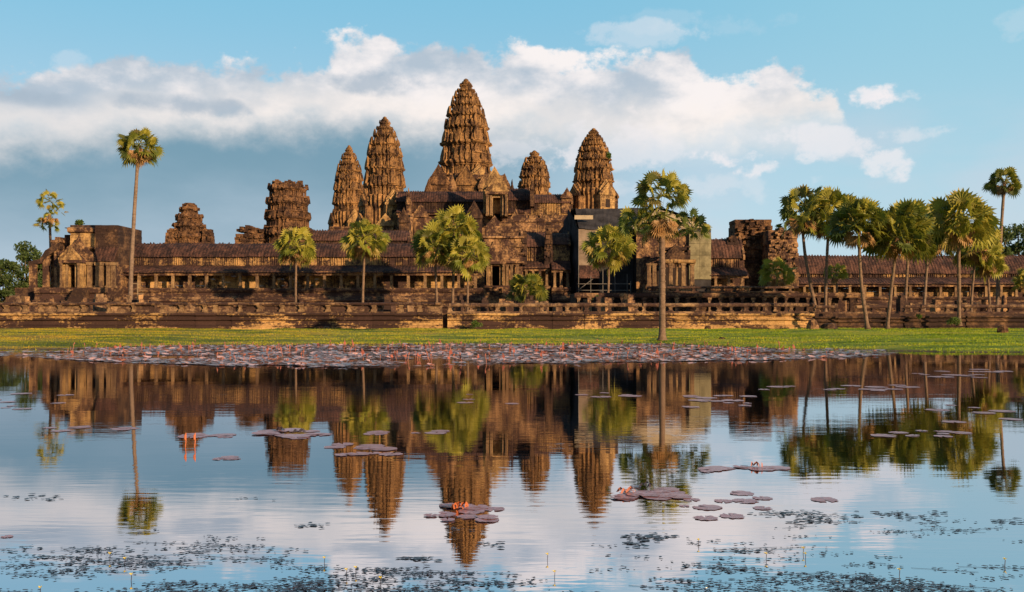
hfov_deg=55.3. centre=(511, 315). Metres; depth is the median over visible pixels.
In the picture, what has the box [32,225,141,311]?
corner pavilion
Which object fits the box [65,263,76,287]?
doorway
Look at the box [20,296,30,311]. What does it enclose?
stone block
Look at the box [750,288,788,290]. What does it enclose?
temple platform
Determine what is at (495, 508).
lily pad
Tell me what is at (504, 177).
gabled chapel
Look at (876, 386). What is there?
lily pad
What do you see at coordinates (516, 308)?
stone block
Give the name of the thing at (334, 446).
lily pad
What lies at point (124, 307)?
parapet
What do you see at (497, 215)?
doorway
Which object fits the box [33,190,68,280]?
palm tree
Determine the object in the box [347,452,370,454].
lily pad
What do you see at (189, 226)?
ruined tower
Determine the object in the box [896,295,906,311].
stone block
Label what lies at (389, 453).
lily pad
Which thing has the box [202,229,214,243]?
ruined wall
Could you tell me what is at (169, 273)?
gallery
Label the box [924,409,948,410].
lily pad
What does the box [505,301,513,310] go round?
stone block
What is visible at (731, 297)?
terrace arcade
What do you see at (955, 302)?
stone block
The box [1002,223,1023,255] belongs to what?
tree
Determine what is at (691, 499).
lily pad
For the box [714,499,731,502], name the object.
lily pad
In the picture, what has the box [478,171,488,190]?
gabled chapel
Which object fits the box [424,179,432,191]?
gabled chapel
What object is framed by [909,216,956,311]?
palm tree
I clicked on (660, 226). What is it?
palm tree
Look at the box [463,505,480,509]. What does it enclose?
lily pad
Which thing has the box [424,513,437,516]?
lily pad
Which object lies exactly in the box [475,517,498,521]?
lily pad
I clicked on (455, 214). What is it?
palm tree
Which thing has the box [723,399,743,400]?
lily pad
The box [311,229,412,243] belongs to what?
gallery
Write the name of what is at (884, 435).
lily pad
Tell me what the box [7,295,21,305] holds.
stone block
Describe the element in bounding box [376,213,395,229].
gabled chapel
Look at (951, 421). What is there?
lily pad
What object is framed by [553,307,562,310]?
stone block
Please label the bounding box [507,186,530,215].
gallery
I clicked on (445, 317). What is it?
terrace ground
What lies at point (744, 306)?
naga balustrade
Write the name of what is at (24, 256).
tree
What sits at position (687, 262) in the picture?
covered pavilion
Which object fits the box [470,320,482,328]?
shrub
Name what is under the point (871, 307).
naga balustrade
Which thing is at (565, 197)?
gabled chapel
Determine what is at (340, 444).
lily pad
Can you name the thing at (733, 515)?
lily pad
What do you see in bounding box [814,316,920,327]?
terrace wall
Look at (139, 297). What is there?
stone block
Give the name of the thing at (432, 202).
gallery
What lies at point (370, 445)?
lily pad
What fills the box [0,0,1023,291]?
sky
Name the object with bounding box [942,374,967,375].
lily pad
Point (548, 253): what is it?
ruined wall
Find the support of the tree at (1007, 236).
on the terrace ground at (445, 317)
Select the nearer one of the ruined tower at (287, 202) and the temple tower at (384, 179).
the ruined tower at (287, 202)
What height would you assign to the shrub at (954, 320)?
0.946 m
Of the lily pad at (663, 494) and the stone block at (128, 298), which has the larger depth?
the stone block at (128, 298)
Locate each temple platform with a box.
[330,226,396,230]
[413,239,550,297]
[428,216,544,237]
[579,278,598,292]
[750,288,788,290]
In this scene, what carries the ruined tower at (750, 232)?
on the gallery at (727, 266)
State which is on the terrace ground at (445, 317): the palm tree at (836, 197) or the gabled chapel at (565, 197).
the palm tree at (836, 197)
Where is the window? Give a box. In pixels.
[104,270,105,284]
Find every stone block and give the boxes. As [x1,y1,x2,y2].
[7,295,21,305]
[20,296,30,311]
[44,299,54,305]
[93,294,106,310]
[126,295,131,301]
[137,294,143,301]
[149,300,156,311]
[383,294,390,311]
[391,305,395,311]
[406,297,413,311]
[456,295,463,310]
[480,297,488,310]
[497,299,505,310]
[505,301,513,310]
[513,301,518,310]
[523,299,529,312]
[524,296,534,310]
[539,301,548,310]
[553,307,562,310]
[582,299,591,310]
[592,296,601,310]
[601,297,613,310]
[622,294,634,310]
[838,300,846,311]
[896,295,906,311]
[930,299,940,311]
[954,300,962,311]
[962,298,966,310]
[973,303,979,311]
[980,300,987,311]
[1001,295,1006,311]
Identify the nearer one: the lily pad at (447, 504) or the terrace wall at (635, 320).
the lily pad at (447, 504)
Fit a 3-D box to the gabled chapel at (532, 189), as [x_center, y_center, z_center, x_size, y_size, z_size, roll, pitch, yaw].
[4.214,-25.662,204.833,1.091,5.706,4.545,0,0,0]
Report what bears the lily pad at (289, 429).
on the water
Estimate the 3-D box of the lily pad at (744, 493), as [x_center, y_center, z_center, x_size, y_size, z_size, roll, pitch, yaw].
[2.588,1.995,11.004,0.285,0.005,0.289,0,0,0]
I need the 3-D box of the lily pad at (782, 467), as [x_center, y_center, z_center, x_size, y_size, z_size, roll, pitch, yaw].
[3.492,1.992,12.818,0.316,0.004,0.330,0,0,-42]
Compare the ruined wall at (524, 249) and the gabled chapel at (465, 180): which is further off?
the gabled chapel at (465, 180)
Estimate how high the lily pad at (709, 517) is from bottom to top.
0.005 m
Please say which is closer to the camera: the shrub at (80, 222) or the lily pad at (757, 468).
the lily pad at (757, 468)
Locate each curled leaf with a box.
[451,503,463,508]
[457,501,468,506]
[616,486,635,493]
[639,481,652,486]
[751,461,762,466]
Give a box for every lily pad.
[51,429,70,431]
[110,427,139,429]
[180,433,204,435]
[212,433,235,436]
[219,455,238,457]
[224,457,239,459]
[251,431,278,434]
[258,429,283,431]
[277,428,299,431]
[281,434,309,437]
[289,436,307,438]
[306,433,330,435]
[324,446,345,447]
[331,443,353,445]
[335,453,355,455]
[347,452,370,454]
[355,444,384,447]
[364,432,387,434]
[367,430,388,433]
[369,447,396,450]
[380,452,402,455]
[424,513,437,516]
[425,432,445,433]
[432,430,448,431]
[437,513,453,516]
[440,503,462,506]
[440,518,454,520]
[457,514,477,518]
[458,509,484,513]
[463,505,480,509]
[474,504,489,509]
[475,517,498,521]
[476,514,497,518]
[484,507,504,510]
[610,494,637,498]
[626,492,651,495]
[636,493,658,495]
[643,496,670,499]
[653,487,678,490]
[654,490,668,492]
[657,493,676,497]
[665,493,691,497]
[683,498,699,500]
[690,399,709,400]
[692,504,722,509]
[693,515,717,519]
[698,467,726,470]
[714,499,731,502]
[720,513,744,517]
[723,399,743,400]
[730,491,753,494]
[732,498,757,502]
[734,465,749,467]
[748,466,774,470]
[753,496,772,499]
[753,506,772,509]
[765,466,789,469]
[810,497,837,501]
[864,386,887,387]
[870,434,894,436]
[896,386,917,387]
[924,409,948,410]
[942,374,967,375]
[942,420,965,422]
[949,431,971,433]
[973,411,994,413]
[988,410,1014,411]
[998,418,1021,419]
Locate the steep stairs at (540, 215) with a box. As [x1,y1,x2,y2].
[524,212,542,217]
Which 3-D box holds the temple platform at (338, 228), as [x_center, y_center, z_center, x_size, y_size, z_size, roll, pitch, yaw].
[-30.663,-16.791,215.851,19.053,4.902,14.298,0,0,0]
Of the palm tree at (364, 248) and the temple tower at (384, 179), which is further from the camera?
the temple tower at (384, 179)
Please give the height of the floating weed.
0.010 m
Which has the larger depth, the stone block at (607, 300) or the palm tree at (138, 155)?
the palm tree at (138, 155)
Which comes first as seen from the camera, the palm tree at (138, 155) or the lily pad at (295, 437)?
the lily pad at (295, 437)
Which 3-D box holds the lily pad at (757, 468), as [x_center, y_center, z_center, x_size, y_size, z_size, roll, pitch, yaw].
[3.251,1.991,12.744,0.376,0.004,0.346,0,0,0]
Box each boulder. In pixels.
[806,320,818,328]
[821,323,837,328]
[997,325,1007,332]
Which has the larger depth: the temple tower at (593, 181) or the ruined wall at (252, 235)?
the temple tower at (593, 181)
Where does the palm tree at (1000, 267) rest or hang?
on the terrace ground at (445, 317)
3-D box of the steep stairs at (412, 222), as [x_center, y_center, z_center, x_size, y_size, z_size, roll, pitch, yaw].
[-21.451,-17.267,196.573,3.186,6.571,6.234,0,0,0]
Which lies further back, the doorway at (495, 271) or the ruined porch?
the doorway at (495, 271)
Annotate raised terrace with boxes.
[564,292,862,311]
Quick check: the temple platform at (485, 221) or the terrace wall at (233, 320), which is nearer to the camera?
the terrace wall at (233, 320)
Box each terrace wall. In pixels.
[0,313,442,328]
[447,313,814,328]
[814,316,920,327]
[920,316,1023,327]
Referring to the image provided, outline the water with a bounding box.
[0,344,1023,591]
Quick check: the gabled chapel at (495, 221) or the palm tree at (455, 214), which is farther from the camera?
the gabled chapel at (495, 221)
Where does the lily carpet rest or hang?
on the water
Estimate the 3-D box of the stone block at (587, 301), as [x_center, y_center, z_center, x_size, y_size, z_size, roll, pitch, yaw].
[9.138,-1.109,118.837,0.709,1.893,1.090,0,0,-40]
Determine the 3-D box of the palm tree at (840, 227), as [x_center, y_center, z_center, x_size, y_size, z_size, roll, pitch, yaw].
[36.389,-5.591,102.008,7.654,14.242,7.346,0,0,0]
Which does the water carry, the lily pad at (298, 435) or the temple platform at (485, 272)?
the lily pad at (298, 435)
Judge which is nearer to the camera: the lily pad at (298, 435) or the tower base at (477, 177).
the lily pad at (298, 435)
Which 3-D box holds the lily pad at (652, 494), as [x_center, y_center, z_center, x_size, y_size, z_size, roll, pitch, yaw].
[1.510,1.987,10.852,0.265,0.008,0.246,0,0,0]
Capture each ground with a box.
[0,328,1023,351]
[443,313,1023,327]
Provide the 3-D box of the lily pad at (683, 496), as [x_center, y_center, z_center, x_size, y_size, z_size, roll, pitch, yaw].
[1.843,1.990,10.793,0.298,0.004,0.302,0,0,0]
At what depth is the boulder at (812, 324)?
83.72 m
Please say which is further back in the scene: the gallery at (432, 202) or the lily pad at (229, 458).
the gallery at (432, 202)
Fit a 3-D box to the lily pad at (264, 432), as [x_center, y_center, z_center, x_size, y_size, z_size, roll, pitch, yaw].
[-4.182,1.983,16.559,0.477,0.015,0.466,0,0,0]
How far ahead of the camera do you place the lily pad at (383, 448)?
14.67 m
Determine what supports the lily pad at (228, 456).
on the water
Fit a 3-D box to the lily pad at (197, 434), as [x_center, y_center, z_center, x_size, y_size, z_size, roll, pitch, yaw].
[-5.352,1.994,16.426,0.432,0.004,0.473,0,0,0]
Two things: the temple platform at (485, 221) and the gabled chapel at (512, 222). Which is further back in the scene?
the temple platform at (485, 221)
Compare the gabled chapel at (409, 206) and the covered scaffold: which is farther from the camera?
the gabled chapel at (409, 206)
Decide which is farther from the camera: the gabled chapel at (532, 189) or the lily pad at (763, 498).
the gabled chapel at (532, 189)
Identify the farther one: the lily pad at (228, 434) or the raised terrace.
the raised terrace
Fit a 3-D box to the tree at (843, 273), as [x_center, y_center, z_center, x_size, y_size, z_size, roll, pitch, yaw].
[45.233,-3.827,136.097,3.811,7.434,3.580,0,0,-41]
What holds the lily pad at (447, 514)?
on the water
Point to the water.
(546, 456)
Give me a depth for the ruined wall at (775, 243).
160.05 m
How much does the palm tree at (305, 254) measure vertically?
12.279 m
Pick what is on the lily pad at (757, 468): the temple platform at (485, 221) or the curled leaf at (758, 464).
the curled leaf at (758, 464)
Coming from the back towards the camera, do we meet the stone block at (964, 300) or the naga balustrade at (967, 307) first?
the stone block at (964, 300)
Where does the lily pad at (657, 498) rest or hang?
on the water
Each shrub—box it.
[75,219,84,224]
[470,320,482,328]
[946,317,961,324]
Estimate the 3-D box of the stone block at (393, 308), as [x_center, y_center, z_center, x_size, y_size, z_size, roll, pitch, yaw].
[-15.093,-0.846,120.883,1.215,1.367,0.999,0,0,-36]
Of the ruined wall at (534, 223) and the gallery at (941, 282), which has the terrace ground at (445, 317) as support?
the gallery at (941, 282)
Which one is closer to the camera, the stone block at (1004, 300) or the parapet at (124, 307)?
the parapet at (124, 307)
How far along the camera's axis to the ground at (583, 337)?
72.92 m
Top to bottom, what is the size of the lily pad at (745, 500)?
0.005 m
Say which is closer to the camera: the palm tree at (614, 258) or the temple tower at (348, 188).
the palm tree at (614, 258)
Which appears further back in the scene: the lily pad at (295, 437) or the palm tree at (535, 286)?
the palm tree at (535, 286)
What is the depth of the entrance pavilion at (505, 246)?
159.61 m
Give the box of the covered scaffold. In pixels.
[559,208,647,293]
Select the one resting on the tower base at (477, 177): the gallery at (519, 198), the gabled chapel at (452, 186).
the gabled chapel at (452, 186)
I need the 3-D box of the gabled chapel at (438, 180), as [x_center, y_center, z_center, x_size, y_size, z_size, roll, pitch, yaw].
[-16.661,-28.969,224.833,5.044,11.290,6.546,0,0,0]
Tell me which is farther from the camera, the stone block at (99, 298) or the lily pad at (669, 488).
the stone block at (99, 298)
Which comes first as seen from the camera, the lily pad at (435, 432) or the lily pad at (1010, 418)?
the lily pad at (435, 432)
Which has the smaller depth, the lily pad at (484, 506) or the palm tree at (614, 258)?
the lily pad at (484, 506)
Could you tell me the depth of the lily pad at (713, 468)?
12.73 m
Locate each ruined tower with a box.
[171,203,205,243]
[263,179,312,242]
[728,219,772,285]
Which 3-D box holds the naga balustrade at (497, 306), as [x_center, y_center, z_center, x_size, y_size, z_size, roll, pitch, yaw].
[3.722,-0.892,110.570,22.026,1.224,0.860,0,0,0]
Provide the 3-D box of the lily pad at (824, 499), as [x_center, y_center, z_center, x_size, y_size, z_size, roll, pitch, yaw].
[3.393,1.995,10.618,0.300,0.004,0.290,0,0,0]
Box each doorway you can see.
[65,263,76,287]
[491,264,500,285]
[492,196,501,217]
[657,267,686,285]
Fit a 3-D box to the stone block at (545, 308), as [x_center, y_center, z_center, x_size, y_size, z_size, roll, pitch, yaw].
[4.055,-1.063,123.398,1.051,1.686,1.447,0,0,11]
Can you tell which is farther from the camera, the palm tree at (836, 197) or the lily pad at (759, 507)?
the palm tree at (836, 197)
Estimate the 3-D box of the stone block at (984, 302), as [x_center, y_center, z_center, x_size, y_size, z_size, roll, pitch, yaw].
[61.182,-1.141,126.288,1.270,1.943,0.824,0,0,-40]
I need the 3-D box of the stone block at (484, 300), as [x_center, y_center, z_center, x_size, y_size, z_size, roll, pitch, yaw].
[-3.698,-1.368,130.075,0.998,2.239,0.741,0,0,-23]
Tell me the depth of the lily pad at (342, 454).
14.04 m
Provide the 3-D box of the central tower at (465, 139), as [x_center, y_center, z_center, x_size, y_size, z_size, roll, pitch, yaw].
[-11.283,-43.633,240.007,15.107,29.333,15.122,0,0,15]
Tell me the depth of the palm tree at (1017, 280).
124.29 m
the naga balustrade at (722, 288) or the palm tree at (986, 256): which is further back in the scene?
the naga balustrade at (722, 288)
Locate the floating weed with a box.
[0,493,1023,591]
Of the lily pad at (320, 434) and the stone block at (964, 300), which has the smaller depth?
the lily pad at (320, 434)
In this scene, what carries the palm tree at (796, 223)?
on the terrace ground at (445, 317)
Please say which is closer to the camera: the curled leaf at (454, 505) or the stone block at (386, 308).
the curled leaf at (454, 505)
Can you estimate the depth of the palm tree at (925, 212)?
119.73 m
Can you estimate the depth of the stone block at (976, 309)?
125.86 m
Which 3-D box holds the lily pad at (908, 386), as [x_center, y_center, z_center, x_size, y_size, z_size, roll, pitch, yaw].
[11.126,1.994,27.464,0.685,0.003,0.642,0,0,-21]
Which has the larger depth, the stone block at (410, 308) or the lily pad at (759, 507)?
the stone block at (410, 308)
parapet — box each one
[0,302,212,312]
[212,302,441,312]
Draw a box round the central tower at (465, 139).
[438,79,492,176]
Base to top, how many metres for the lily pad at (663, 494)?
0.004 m
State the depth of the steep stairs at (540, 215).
193.70 m
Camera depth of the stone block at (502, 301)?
126.23 m
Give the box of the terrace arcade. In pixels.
[574,293,860,311]
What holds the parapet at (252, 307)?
on the terrace ground at (445, 317)
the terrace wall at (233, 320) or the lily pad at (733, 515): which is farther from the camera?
the terrace wall at (233, 320)
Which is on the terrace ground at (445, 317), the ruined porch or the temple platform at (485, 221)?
the ruined porch
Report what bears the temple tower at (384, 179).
on the temple platform at (485, 221)
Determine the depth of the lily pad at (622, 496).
10.71 m
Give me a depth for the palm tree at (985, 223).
104.80 m
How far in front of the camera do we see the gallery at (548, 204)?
208.25 m
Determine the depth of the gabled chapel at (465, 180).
224.80 m
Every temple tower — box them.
[328,145,363,229]
[355,116,405,225]
[517,150,550,194]
[570,128,618,208]
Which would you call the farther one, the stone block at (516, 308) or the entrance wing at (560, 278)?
the entrance wing at (560, 278)
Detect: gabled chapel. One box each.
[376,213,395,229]
[398,208,410,230]
[406,188,412,216]
[413,203,428,238]
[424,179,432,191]
[429,164,449,191]
[448,173,456,191]
[455,165,477,191]
[467,201,482,238]
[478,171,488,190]
[486,215,500,226]
[502,173,509,188]
[507,219,517,235]
[530,179,534,207]
[561,188,572,213]
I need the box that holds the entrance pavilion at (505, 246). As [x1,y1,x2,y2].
[483,223,523,310]
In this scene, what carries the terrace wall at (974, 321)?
on the ground at (583, 337)
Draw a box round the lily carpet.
[0,343,893,366]
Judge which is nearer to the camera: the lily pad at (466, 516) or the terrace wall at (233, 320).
the lily pad at (466, 516)
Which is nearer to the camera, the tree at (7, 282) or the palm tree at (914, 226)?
the palm tree at (914, 226)
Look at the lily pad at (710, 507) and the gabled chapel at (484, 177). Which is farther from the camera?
the gabled chapel at (484, 177)
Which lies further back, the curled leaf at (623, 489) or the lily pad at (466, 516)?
the curled leaf at (623, 489)
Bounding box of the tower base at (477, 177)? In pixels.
[448,174,503,191]
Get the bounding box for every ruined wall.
[164,228,177,243]
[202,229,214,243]
[234,225,265,243]
[513,215,566,235]
[521,231,527,264]
[544,222,552,264]
[726,235,738,244]
[762,227,799,286]
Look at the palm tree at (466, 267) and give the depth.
128.92 m
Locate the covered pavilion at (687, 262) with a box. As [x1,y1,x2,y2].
[632,207,710,292]
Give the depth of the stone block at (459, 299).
118.41 m
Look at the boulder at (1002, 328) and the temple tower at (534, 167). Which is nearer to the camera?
the boulder at (1002, 328)
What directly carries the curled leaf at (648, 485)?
on the water
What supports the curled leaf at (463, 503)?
on the lily pad at (469, 508)
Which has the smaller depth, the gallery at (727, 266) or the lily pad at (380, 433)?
the lily pad at (380, 433)
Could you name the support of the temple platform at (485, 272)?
on the terrace ground at (445, 317)
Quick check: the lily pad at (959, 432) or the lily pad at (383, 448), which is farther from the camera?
the lily pad at (959, 432)
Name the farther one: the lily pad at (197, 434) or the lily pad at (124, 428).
the lily pad at (124, 428)
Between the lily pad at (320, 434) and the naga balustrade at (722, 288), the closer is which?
the lily pad at (320, 434)
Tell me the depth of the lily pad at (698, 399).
23.26 m
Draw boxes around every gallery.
[121,242,304,311]
[297,241,484,312]
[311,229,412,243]
[395,190,485,216]
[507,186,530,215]
[531,193,572,216]
[710,236,749,290]
[791,254,1023,311]
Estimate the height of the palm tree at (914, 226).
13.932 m
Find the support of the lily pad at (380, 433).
on the water
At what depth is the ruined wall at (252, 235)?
177.91 m
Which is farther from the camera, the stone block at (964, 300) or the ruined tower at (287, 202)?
the ruined tower at (287, 202)
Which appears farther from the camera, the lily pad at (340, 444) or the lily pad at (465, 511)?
the lily pad at (340, 444)
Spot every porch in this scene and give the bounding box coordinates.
[15,227,69,305]
[482,166,508,218]
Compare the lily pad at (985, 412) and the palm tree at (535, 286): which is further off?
the palm tree at (535, 286)
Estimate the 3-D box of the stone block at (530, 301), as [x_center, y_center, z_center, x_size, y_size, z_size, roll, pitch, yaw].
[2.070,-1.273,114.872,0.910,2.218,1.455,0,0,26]
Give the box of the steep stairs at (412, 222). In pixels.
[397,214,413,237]
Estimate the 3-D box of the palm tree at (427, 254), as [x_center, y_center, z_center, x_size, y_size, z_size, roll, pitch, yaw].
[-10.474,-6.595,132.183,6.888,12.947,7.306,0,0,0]
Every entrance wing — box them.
[521,230,550,310]
[549,232,570,310]
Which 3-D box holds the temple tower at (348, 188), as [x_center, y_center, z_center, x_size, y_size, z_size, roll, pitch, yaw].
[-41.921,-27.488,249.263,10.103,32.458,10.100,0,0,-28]
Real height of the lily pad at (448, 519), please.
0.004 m
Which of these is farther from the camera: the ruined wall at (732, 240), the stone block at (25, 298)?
the ruined wall at (732, 240)
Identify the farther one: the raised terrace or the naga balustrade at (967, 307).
the raised terrace
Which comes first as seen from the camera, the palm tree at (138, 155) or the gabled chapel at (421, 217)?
the palm tree at (138, 155)
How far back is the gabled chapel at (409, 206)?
203.97 m
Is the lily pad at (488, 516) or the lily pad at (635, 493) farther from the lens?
the lily pad at (635, 493)
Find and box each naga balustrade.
[447,303,641,312]
[642,303,814,312]
[644,286,798,292]
[813,305,919,312]
[918,304,1023,312]
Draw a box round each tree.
[0,258,25,301]
[13,241,42,293]
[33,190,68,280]
[116,126,163,299]
[272,226,316,305]
[340,217,392,305]
[410,220,453,301]
[429,203,482,310]
[445,233,490,310]
[506,273,548,302]
[580,223,637,292]
[616,167,711,340]
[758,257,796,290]
[776,184,832,307]
[800,186,867,311]
[822,197,895,329]
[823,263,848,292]
[861,198,936,328]
[893,198,929,298]
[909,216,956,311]
[925,187,1003,325]
[952,226,1003,311]
[969,246,1009,311]
[982,166,1021,311]
[988,226,1015,255]
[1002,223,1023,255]
[1011,267,1023,292]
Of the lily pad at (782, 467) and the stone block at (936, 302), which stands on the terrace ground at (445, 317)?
the stone block at (936, 302)
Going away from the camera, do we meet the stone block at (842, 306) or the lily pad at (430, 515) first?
the lily pad at (430, 515)
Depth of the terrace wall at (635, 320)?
108.22 m
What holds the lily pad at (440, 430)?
on the water
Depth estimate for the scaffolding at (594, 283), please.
181.92 m
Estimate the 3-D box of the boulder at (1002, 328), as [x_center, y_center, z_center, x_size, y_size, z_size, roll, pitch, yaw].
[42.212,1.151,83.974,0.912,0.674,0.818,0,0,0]
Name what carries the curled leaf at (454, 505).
on the water
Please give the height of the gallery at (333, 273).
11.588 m
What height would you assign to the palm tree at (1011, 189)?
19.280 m
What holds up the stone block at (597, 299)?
on the terrace ground at (445, 317)
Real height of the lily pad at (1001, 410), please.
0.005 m
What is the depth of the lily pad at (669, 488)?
11.22 m
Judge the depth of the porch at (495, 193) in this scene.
196.01 m
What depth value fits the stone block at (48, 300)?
117.28 m
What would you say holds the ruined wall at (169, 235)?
on the ruined tower at (189, 226)
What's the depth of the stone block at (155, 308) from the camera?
120.39 m
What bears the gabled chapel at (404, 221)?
on the temple platform
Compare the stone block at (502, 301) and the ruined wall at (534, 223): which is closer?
the stone block at (502, 301)
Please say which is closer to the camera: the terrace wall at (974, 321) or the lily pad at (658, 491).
the lily pad at (658, 491)
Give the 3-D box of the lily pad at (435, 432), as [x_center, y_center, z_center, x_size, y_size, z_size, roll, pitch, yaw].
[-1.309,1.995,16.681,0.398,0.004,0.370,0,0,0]
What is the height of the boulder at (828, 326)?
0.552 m
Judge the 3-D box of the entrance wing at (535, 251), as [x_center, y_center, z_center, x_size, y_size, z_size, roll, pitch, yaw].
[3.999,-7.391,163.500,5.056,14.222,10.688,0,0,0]
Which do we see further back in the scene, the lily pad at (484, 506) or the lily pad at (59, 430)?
the lily pad at (59, 430)
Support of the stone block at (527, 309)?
on the terrace ground at (445, 317)
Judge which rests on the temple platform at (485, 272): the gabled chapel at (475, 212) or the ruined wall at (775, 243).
the gabled chapel at (475, 212)
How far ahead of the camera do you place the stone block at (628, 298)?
114.09 m

